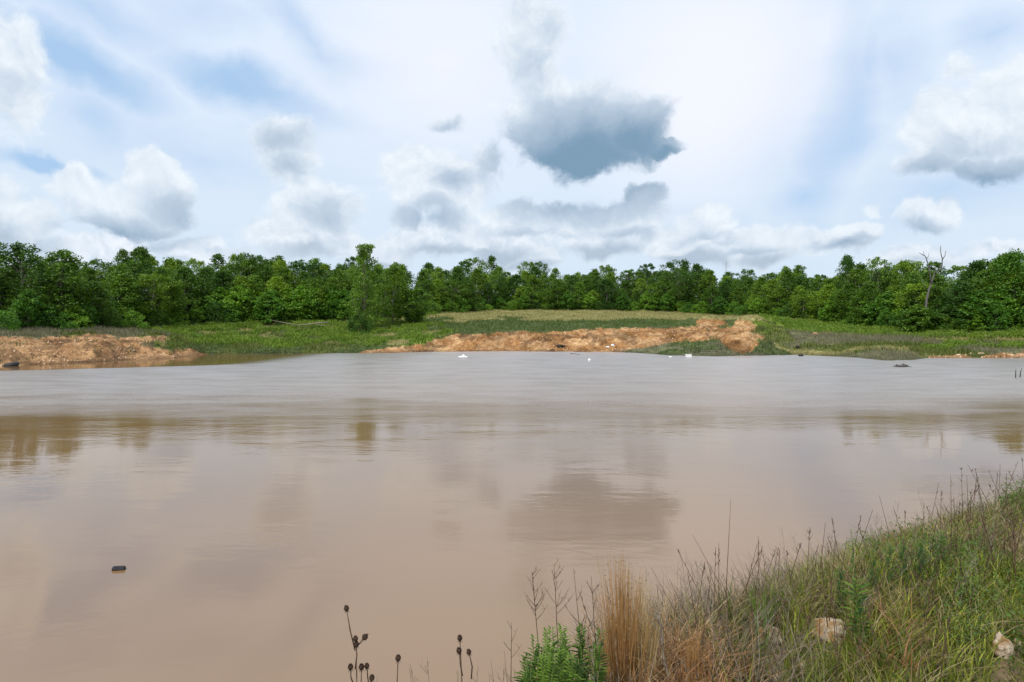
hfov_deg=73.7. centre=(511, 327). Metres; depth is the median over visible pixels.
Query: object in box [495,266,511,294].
tree
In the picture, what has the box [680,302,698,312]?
bush
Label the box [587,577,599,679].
dry weed
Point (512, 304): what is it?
bush
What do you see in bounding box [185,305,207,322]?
bush
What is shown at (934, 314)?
young tree
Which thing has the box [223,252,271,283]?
tree
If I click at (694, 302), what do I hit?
bush
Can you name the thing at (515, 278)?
tree
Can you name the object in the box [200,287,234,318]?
young tree
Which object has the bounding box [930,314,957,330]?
bush
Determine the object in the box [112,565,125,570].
float
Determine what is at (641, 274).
tree
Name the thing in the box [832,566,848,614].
leafy weed
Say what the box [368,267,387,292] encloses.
tree
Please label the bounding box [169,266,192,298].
tree
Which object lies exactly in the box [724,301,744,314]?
bush
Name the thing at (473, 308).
bush
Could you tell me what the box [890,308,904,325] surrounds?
young tree
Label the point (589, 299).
young tree
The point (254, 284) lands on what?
tree
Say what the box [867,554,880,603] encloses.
leafy weed
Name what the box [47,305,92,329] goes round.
bush
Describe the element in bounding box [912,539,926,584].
leafy weed
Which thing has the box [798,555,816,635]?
dry weed
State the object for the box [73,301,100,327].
young tree
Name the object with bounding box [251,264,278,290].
tree
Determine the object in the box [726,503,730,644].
dry weed
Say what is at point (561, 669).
leafy plant
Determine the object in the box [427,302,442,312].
bush
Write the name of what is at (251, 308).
young tree
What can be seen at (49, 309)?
bush
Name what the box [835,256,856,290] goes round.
tree
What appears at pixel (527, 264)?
tree
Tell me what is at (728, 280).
tree
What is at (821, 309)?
bush
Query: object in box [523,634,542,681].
leafy plant
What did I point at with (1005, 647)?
rock
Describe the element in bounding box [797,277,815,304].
tree
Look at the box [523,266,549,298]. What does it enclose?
tree
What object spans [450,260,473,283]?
tree
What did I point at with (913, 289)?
tree
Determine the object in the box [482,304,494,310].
bush
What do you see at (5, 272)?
tree
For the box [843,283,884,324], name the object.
tree
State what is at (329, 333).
bright weeds
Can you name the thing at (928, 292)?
dead tree
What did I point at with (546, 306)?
bush
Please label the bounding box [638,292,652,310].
young tree
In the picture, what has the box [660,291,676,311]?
young tree
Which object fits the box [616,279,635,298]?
tree
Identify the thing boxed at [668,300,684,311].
bush
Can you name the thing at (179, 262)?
tree
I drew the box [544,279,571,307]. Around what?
tree
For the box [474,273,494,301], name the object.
tree
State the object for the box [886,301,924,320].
bush
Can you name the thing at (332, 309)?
young tree
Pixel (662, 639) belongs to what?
dry weed
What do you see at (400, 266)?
tree
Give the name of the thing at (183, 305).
tree
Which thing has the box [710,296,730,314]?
young tree
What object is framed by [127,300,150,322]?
young tree
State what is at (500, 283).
tree
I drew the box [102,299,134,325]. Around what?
bush
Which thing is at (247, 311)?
bush
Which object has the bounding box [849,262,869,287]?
tree
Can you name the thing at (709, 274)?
tree
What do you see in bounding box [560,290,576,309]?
young tree
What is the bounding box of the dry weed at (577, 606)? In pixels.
[565,568,583,664]
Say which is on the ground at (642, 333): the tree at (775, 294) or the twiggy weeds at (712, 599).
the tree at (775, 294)
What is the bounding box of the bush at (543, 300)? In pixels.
[531,293,556,308]
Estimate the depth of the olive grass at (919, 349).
89.16 m
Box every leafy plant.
[511,658,530,681]
[515,654,534,680]
[517,660,536,681]
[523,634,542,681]
[523,667,535,681]
[529,643,545,681]
[531,654,549,681]
[536,627,554,675]
[537,638,559,678]
[538,652,557,681]
[542,626,561,681]
[553,647,572,681]
[554,623,571,674]
[554,629,573,681]
[557,632,575,681]
[559,651,582,681]
[571,623,591,680]
[571,627,592,680]
[572,657,589,681]
[588,628,608,681]
[588,642,607,681]
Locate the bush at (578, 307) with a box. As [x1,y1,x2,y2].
[574,300,587,309]
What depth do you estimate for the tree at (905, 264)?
117.50 m
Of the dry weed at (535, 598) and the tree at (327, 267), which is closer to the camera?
the dry weed at (535, 598)
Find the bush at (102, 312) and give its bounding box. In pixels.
[91,300,120,324]
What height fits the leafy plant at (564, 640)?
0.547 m
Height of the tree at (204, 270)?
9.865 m
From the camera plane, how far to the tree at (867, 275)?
124.58 m
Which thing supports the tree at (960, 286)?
on the ground at (642, 333)
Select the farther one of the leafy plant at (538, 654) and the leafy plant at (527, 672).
the leafy plant at (538, 654)
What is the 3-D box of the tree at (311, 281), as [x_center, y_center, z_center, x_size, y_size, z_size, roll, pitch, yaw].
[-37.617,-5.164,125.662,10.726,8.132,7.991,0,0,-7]
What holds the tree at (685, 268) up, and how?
on the ground at (642, 333)
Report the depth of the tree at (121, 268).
101.90 m
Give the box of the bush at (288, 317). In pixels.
[277,301,305,320]
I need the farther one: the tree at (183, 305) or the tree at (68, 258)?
the tree at (183, 305)
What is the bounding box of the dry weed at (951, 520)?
[950,475,956,566]
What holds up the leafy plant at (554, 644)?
on the bank
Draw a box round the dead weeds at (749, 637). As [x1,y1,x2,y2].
[496,491,1023,681]
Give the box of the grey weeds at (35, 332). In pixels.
[0,317,1022,360]
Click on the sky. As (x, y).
(570, 136)
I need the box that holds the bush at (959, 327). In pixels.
[952,315,975,331]
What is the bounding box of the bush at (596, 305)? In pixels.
[593,301,603,309]
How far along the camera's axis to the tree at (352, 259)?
149.48 m
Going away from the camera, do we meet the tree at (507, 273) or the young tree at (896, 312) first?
the young tree at (896, 312)
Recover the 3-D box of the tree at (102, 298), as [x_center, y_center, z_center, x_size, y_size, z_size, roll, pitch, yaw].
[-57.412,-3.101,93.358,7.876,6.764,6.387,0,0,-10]
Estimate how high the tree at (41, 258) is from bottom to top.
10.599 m
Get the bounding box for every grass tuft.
[579,544,664,681]
[604,570,682,681]
[672,625,714,681]
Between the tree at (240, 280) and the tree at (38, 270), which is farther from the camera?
the tree at (240, 280)
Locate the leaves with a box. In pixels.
[566,521,1023,681]
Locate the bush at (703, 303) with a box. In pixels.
[691,301,711,313]
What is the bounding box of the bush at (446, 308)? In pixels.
[438,293,469,311]
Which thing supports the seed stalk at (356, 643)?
on the bank
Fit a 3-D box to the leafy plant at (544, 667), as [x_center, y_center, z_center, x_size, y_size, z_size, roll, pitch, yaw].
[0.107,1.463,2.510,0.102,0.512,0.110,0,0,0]
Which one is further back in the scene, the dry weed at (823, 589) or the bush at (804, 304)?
the bush at (804, 304)
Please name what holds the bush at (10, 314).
on the ground at (642, 333)
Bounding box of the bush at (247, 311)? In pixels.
[228,302,259,322]
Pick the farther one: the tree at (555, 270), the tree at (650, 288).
the tree at (555, 270)
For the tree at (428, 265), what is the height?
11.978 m
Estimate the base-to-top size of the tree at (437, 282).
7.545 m
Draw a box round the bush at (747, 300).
[733,296,765,309]
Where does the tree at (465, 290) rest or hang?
on the ground at (642, 333)
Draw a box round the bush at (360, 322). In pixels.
[347,313,372,332]
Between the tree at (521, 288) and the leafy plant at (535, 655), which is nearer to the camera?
the leafy plant at (535, 655)
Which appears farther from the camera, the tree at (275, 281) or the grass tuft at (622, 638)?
the tree at (275, 281)
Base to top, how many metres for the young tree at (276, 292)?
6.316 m
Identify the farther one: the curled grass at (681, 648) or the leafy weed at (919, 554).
the leafy weed at (919, 554)
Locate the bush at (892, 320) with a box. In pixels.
[882,309,906,327]
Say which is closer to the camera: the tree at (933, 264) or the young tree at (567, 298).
the tree at (933, 264)
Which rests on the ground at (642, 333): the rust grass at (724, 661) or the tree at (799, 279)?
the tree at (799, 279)
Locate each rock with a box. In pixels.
[756,625,782,649]
[810,617,847,643]
[991,631,1015,659]
[1013,638,1023,648]
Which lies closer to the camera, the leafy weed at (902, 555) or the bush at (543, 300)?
the leafy weed at (902, 555)
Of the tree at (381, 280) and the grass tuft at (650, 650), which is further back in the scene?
the tree at (381, 280)
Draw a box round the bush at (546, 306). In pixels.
[541,303,552,309]
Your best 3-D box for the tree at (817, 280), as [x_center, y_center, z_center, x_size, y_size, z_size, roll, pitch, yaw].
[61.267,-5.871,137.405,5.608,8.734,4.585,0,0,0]
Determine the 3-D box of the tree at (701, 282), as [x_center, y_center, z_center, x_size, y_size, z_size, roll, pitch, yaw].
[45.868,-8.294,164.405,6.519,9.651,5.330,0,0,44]
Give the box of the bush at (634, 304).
[626,301,638,310]
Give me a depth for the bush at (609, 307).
168.09 m
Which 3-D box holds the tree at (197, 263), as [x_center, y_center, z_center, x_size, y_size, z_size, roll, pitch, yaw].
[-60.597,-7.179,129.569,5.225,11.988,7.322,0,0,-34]
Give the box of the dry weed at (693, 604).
[686,572,698,640]
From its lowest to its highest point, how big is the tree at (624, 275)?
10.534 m
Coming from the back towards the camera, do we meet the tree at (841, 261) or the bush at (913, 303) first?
the tree at (841, 261)
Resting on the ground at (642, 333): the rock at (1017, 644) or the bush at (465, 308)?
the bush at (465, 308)
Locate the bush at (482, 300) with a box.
[469,293,484,309]
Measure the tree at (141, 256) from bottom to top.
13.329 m
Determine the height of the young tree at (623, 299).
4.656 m
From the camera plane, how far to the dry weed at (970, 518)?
5.01 m
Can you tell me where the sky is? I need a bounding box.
[0,0,1023,305]
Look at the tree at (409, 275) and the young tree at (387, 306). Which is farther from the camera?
the tree at (409, 275)
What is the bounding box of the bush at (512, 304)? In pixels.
[502,300,519,310]
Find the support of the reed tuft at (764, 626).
on the bank
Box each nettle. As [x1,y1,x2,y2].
[841,577,872,651]
[847,530,858,607]
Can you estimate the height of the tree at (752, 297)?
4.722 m
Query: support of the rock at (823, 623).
on the bank
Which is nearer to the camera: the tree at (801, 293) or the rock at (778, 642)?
the rock at (778, 642)
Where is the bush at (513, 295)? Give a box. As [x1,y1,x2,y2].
[506,291,532,308]
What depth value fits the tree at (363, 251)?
111.46 m
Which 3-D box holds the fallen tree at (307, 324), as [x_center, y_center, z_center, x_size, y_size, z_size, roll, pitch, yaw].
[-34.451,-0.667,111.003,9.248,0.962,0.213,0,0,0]
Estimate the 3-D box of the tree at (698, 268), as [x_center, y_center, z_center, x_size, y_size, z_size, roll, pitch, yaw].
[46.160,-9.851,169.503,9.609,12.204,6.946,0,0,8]
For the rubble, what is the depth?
78.79 m
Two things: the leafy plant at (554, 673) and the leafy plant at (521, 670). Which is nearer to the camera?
the leafy plant at (554, 673)
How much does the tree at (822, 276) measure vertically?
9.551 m
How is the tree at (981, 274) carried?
on the ground at (642, 333)
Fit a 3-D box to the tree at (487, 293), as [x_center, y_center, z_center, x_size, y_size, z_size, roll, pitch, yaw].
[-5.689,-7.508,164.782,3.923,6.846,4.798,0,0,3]
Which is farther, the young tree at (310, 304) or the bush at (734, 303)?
the bush at (734, 303)
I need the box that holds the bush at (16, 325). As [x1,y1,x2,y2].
[2,316,27,328]
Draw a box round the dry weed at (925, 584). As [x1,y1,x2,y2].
[910,569,946,608]
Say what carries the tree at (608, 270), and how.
on the ground at (642, 333)
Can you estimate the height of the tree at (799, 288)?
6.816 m
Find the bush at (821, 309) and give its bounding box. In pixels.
[807,304,834,317]
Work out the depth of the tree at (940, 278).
111.44 m
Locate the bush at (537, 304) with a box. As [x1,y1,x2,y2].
[529,302,543,309]
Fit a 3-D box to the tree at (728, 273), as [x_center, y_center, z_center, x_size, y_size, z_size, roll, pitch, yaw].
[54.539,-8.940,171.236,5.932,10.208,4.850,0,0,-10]
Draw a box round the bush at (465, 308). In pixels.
[455,298,470,311]
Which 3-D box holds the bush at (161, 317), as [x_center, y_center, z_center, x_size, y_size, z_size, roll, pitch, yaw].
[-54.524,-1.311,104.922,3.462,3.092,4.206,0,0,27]
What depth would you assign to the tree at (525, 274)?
178.89 m
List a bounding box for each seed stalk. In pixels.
[344,605,374,681]
[395,654,400,681]
[456,635,472,680]
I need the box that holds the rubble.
[0,324,1023,365]
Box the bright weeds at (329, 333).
[147,310,1023,350]
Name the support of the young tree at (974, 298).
on the ground at (642, 333)
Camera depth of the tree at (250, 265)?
125.05 m
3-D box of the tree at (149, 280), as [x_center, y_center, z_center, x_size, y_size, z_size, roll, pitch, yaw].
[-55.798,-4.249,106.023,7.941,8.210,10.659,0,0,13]
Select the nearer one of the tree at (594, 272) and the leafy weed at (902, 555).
the leafy weed at (902, 555)
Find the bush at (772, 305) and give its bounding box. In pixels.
[757,299,788,314]
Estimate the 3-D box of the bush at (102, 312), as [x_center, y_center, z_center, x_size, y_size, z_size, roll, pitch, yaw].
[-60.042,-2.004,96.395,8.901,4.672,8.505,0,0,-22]
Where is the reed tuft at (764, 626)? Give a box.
[748,567,776,668]
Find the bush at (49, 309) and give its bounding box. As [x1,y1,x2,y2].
[33,305,76,329]
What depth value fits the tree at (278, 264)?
130.05 m
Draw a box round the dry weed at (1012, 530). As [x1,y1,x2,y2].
[1004,501,1019,568]
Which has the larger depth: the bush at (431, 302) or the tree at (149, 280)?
the bush at (431, 302)
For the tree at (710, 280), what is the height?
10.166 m
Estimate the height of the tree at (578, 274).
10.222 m
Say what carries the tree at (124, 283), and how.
on the ground at (642, 333)
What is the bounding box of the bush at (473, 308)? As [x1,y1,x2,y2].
[469,301,483,311]
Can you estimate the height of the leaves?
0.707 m
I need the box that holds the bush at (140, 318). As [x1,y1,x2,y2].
[121,310,151,329]
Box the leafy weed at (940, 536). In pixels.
[935,529,948,568]
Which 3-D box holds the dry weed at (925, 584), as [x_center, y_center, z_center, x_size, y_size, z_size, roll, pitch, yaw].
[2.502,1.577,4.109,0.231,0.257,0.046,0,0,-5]
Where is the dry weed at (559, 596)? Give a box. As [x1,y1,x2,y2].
[544,560,573,653]
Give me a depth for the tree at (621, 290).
169.36 m
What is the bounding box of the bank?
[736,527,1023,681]
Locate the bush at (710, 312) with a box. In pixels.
[703,305,714,313]
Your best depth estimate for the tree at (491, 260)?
182.90 m
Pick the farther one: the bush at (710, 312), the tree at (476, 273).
the tree at (476, 273)
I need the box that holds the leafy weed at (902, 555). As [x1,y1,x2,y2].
[896,540,909,581]
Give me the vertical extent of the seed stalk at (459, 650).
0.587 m
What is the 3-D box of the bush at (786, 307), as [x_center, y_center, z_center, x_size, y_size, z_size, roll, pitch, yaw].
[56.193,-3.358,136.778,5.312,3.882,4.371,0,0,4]
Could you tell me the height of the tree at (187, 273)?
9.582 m
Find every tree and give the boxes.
[0,240,73,315]
[0,254,22,274]
[0,266,40,300]
[0,269,25,308]
[0,278,25,312]
[7,289,47,328]
[10,280,81,326]
[18,255,55,286]
[24,260,57,286]
[31,265,64,298]
[33,249,96,327]
[51,280,101,324]
[52,269,88,304]
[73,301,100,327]
[78,267,107,299]
[79,258,113,285]
[79,269,113,299]
[79,280,120,325]
[98,266,118,289]
[99,263,146,318]
[108,273,138,323]
[112,248,131,272]
[118,250,154,287]
[121,273,187,321]
[123,246,154,301]
[123,260,156,307]
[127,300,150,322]
[145,279,189,323]
[148,254,167,289]
[148,266,173,305]
[157,257,181,301]
[162,266,208,319]
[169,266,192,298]
[170,259,187,281]
[171,277,214,317]
[183,257,205,287]
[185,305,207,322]
[192,267,214,288]
[196,270,248,316]
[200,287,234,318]
[205,253,225,284]
[212,268,236,288]
[214,285,256,321]
[219,264,244,284]
[221,275,256,316]
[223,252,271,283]
[224,253,251,277]
[231,258,262,289]
[235,274,266,316]
[242,292,260,316]
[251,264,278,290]
[252,290,284,323]
[255,276,292,314]
[257,286,289,318]
[261,259,297,290]
[269,266,296,291]
[271,255,287,270]
[273,320,328,325]
[279,286,301,319]
[280,263,315,282]
[283,277,331,309]
[287,284,317,319]
[288,259,315,275]
[291,270,310,287]
[298,284,326,318]
[300,291,326,317]
[302,284,324,319]
[304,262,331,289]
[308,258,321,272]
[316,263,333,282]
[317,285,346,318]
[321,276,345,300]
[322,298,345,320]
[327,268,351,295]
[333,266,349,278]
[334,289,355,318]
[340,266,361,306]
[341,256,358,267]
[345,242,382,329]
[354,285,379,315]
[367,264,421,323]
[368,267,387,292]
[368,274,403,310]
[375,263,383,268]
[378,268,400,296]
[382,300,391,316]
[389,261,405,283]
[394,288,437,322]
[403,266,423,289]
[414,262,435,287]
[414,271,432,291]
[416,268,435,289]
[416,279,437,305]
[427,284,440,310]
[430,266,446,294]
[432,278,448,304]
[435,280,472,308]
[438,271,448,288]
[442,266,478,306]
[449,266,466,292]
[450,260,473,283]
[460,281,477,307]
[464,257,488,293]
[469,268,493,308]
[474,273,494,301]
[481,282,494,305]
[482,255,498,292]
[487,270,502,294]
[493,276,511,305]
[493,297,506,309]
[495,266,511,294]
[497,287,511,305]
[502,271,511,289]
[504,274,531,301]
[514,285,527,305]
[516,261,533,284]
[516,295,529,309]
[518,270,535,296]
[520,286,540,308]
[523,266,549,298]
[524,274,543,294]
[525,261,549,276]
[531,288,561,306]
[537,274,550,302]
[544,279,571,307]
[550,268,561,300]
[556,274,574,293]
[558,275,583,308]
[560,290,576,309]
[573,279,603,303]
[573,282,585,307]
[574,271,581,287]
[579,274,589,291]
[582,293,596,309]
[586,268,604,295]
[586,275,604,293]
[588,290,600,306]
[590,279,626,309]
[597,264,618,282]
[599,267,618,298]
[606,272,619,301]
[612,288,628,309]
[614,293,631,310]
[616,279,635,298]
[617,269,639,292]
[630,270,649,293]
[630,290,641,308]
[633,278,647,300]
[636,263,657,291]
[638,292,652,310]
[645,281,677,306]
[648,271,675,284]
[649,271,660,283]
[649,292,661,310]
[654,258,700,306]
[654,271,677,294]
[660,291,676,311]
[669,278,700,302]
[673,285,684,310]
[681,263,707,295]
[689,283,705,308]
[690,273,710,304]
[696,269,719,306]
[699,285,721,313]
[700,272,718,295]
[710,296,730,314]
[713,282,733,310]
[717,279,734,302]
[719,271,734,291]
[720,275,732,302]
[727,279,745,308]
[728,287,747,311]
[733,268,757,293]
[740,277,756,295]
[743,294,760,314]
[744,276,771,300]
[748,298,765,315]
[757,278,784,309]
[760,285,793,313]
[761,272,778,283]
[770,271,794,295]
[773,276,805,305]
[776,268,798,314]
[787,285,806,302]
[788,290,817,317]
[790,264,807,288]
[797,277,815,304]
[802,276,825,306]
[806,284,835,318]
[811,278,840,302]
[813,274,828,282]
[818,289,852,321]
[824,276,843,302]
[826,283,864,321]
[834,254,854,278]
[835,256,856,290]
[841,267,866,310]
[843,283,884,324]
[845,292,876,324]
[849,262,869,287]
[856,268,881,290]
[858,270,896,317]
[859,257,893,294]
[861,291,908,324]
[876,308,892,325]
[880,285,908,310]
[883,277,912,297]
[887,260,926,283]
[888,260,918,284]
[889,282,944,322]
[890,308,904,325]
[892,272,931,308]
[896,304,934,331]
[903,270,956,301]
[912,308,948,330]
[920,246,945,307]
[921,261,951,283]
[923,286,947,309]
[930,280,984,319]
[933,305,967,328]
[938,278,987,308]
[946,265,972,284]
[951,279,1022,311]
[956,290,1000,328]
[958,260,986,280]
[963,269,1009,304]
[968,309,985,331]
[982,253,1023,305]
[982,288,1023,328]
[982,299,1012,330]
[983,248,1023,315]
[983,259,996,279]
[993,265,1023,326]
[1016,307,1023,328]
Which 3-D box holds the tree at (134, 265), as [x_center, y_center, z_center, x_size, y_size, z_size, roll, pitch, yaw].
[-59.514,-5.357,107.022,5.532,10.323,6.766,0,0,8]
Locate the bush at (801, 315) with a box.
[798,309,818,319]
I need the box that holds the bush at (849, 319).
[841,313,866,324]
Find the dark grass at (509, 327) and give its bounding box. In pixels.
[0,313,1006,361]
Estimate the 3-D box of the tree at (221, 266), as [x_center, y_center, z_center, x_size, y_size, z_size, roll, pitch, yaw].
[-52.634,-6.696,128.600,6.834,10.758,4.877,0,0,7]
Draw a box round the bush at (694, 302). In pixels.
[685,298,702,312]
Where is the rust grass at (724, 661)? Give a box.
[580,520,971,681]
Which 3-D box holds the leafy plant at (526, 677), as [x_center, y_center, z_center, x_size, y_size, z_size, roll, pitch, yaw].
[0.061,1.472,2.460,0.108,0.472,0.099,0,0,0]
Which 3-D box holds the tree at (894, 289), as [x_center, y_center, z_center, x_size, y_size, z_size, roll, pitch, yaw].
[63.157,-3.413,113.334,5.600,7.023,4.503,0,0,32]
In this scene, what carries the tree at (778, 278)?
on the ground at (642, 333)
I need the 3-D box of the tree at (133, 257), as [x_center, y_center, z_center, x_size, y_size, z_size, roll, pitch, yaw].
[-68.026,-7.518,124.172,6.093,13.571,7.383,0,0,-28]
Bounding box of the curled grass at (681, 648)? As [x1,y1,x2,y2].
[555,589,831,681]
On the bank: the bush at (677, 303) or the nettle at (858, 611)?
the nettle at (858, 611)
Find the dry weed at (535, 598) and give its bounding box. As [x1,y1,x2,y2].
[526,566,547,651]
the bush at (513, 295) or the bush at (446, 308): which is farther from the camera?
the bush at (513, 295)
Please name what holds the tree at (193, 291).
on the ground at (642, 333)
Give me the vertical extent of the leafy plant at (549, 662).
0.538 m
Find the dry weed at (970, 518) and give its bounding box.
[969,489,973,546]
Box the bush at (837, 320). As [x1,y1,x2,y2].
[835,314,849,322]
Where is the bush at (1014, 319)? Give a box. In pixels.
[1008,316,1023,328]
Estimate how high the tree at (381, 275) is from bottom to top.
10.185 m
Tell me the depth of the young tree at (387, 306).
132.03 m
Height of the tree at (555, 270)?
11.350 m
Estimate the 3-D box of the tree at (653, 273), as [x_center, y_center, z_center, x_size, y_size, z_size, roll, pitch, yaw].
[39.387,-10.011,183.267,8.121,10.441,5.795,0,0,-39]
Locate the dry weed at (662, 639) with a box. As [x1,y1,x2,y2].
[647,587,669,679]
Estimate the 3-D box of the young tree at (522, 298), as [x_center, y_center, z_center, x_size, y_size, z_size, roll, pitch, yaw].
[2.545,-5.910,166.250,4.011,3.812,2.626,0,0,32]
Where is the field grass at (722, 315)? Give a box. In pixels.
[158,309,1023,355]
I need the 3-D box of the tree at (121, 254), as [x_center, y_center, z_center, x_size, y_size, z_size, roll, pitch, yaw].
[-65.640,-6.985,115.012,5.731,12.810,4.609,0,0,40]
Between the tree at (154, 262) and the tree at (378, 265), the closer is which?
the tree at (154, 262)
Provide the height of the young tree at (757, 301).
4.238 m
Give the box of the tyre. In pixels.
[4,362,19,365]
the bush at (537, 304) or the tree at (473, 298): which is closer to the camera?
the tree at (473, 298)
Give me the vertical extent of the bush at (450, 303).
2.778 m
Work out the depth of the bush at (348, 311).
124.42 m
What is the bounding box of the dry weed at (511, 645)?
[504,621,520,681]
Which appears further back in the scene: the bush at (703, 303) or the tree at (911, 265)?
the bush at (703, 303)
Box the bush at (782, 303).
[771,300,791,314]
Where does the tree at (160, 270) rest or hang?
on the ground at (642, 333)
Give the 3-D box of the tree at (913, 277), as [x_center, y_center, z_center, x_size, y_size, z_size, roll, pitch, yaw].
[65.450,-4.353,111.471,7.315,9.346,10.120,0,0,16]
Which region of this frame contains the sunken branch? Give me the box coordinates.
[892,363,909,366]
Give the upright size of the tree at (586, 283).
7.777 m
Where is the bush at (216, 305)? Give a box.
[204,301,229,322]
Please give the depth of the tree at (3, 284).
85.95 m
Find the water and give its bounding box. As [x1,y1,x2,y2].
[0,351,1023,681]
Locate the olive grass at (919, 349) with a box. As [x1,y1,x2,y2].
[4,318,1023,357]
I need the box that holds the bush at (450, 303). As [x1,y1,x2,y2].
[442,301,458,312]
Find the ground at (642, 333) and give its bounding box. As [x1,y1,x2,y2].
[0,308,1023,365]
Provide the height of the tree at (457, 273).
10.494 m
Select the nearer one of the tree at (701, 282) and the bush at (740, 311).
the bush at (740, 311)
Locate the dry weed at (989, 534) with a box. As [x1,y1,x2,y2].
[976,506,1007,568]
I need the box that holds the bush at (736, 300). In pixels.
[727,295,744,312]
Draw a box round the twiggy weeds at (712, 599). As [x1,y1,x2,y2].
[513,472,1023,681]
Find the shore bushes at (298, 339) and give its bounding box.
[196,322,427,351]
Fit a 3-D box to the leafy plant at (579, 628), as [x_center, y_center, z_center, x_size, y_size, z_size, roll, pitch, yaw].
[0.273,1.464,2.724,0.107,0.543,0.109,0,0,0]
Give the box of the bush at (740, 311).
[731,303,757,315]
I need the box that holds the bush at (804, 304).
[788,297,822,317]
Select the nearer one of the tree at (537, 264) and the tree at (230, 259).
the tree at (230, 259)
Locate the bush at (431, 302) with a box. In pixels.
[415,293,443,312]
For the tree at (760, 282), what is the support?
on the ground at (642, 333)
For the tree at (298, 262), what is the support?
on the ground at (642, 333)
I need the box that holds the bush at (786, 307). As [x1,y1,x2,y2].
[779,302,802,317]
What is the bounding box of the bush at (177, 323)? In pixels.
[159,310,189,325]
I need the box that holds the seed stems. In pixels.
[579,459,1023,681]
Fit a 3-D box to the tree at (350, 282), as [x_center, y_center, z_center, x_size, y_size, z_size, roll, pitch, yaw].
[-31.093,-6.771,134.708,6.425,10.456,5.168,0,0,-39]
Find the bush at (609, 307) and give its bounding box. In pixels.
[603,301,616,309]
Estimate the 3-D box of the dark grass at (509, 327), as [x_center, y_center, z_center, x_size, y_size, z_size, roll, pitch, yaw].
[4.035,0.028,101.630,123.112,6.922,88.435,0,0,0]
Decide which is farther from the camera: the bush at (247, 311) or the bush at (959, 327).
the bush at (247, 311)
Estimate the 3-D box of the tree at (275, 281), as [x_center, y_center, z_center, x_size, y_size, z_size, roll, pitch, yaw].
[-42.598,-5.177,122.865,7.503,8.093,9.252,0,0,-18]
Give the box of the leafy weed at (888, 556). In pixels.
[882,541,897,589]
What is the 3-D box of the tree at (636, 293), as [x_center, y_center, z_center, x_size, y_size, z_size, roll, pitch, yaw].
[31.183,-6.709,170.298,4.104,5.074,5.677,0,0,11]
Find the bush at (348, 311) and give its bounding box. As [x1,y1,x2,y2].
[331,300,355,320]
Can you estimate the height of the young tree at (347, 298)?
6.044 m
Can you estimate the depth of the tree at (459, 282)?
164.24 m
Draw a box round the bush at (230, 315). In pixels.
[215,304,246,322]
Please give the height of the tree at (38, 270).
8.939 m
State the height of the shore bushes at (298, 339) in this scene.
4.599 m
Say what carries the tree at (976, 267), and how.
on the ground at (642, 333)
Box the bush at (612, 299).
[604,293,617,309]
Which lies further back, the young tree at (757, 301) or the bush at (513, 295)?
the bush at (513, 295)
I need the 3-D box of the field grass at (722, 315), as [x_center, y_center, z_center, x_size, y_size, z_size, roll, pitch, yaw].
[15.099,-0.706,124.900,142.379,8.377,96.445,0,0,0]
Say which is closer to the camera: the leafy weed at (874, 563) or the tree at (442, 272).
the leafy weed at (874, 563)
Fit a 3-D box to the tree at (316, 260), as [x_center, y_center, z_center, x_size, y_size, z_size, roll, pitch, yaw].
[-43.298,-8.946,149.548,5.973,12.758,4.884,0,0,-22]
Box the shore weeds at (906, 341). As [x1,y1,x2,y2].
[807,321,1011,354]
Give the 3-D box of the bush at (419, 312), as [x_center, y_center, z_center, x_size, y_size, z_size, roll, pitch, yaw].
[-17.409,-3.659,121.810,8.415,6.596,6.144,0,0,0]
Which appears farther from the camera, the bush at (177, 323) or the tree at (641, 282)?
the tree at (641, 282)
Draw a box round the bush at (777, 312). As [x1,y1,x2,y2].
[772,307,787,316]
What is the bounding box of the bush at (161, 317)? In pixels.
[143,309,173,326]
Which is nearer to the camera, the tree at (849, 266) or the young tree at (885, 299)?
the young tree at (885, 299)
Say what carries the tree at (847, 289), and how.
on the ground at (642, 333)
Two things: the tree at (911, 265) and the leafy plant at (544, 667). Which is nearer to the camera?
the leafy plant at (544, 667)
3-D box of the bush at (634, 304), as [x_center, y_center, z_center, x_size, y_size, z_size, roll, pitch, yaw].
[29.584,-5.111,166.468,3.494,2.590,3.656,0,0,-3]
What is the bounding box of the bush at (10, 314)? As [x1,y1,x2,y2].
[0,310,21,332]
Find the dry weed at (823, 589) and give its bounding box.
[821,548,835,626]
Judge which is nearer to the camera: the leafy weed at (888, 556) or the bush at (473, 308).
the leafy weed at (888, 556)
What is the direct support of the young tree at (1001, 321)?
on the ground at (642, 333)
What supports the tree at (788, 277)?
on the ground at (642, 333)
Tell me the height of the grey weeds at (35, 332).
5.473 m
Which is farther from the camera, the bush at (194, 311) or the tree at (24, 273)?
the bush at (194, 311)
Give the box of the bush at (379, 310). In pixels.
[372,303,386,317]
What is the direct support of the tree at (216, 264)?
on the ground at (642, 333)
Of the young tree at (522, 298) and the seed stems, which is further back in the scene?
the young tree at (522, 298)
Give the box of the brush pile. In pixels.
[554,344,565,347]
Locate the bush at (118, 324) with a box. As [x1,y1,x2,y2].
[101,310,124,327]
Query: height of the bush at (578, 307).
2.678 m
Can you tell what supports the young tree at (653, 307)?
on the ground at (642, 333)
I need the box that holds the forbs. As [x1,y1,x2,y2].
[844,474,1023,681]

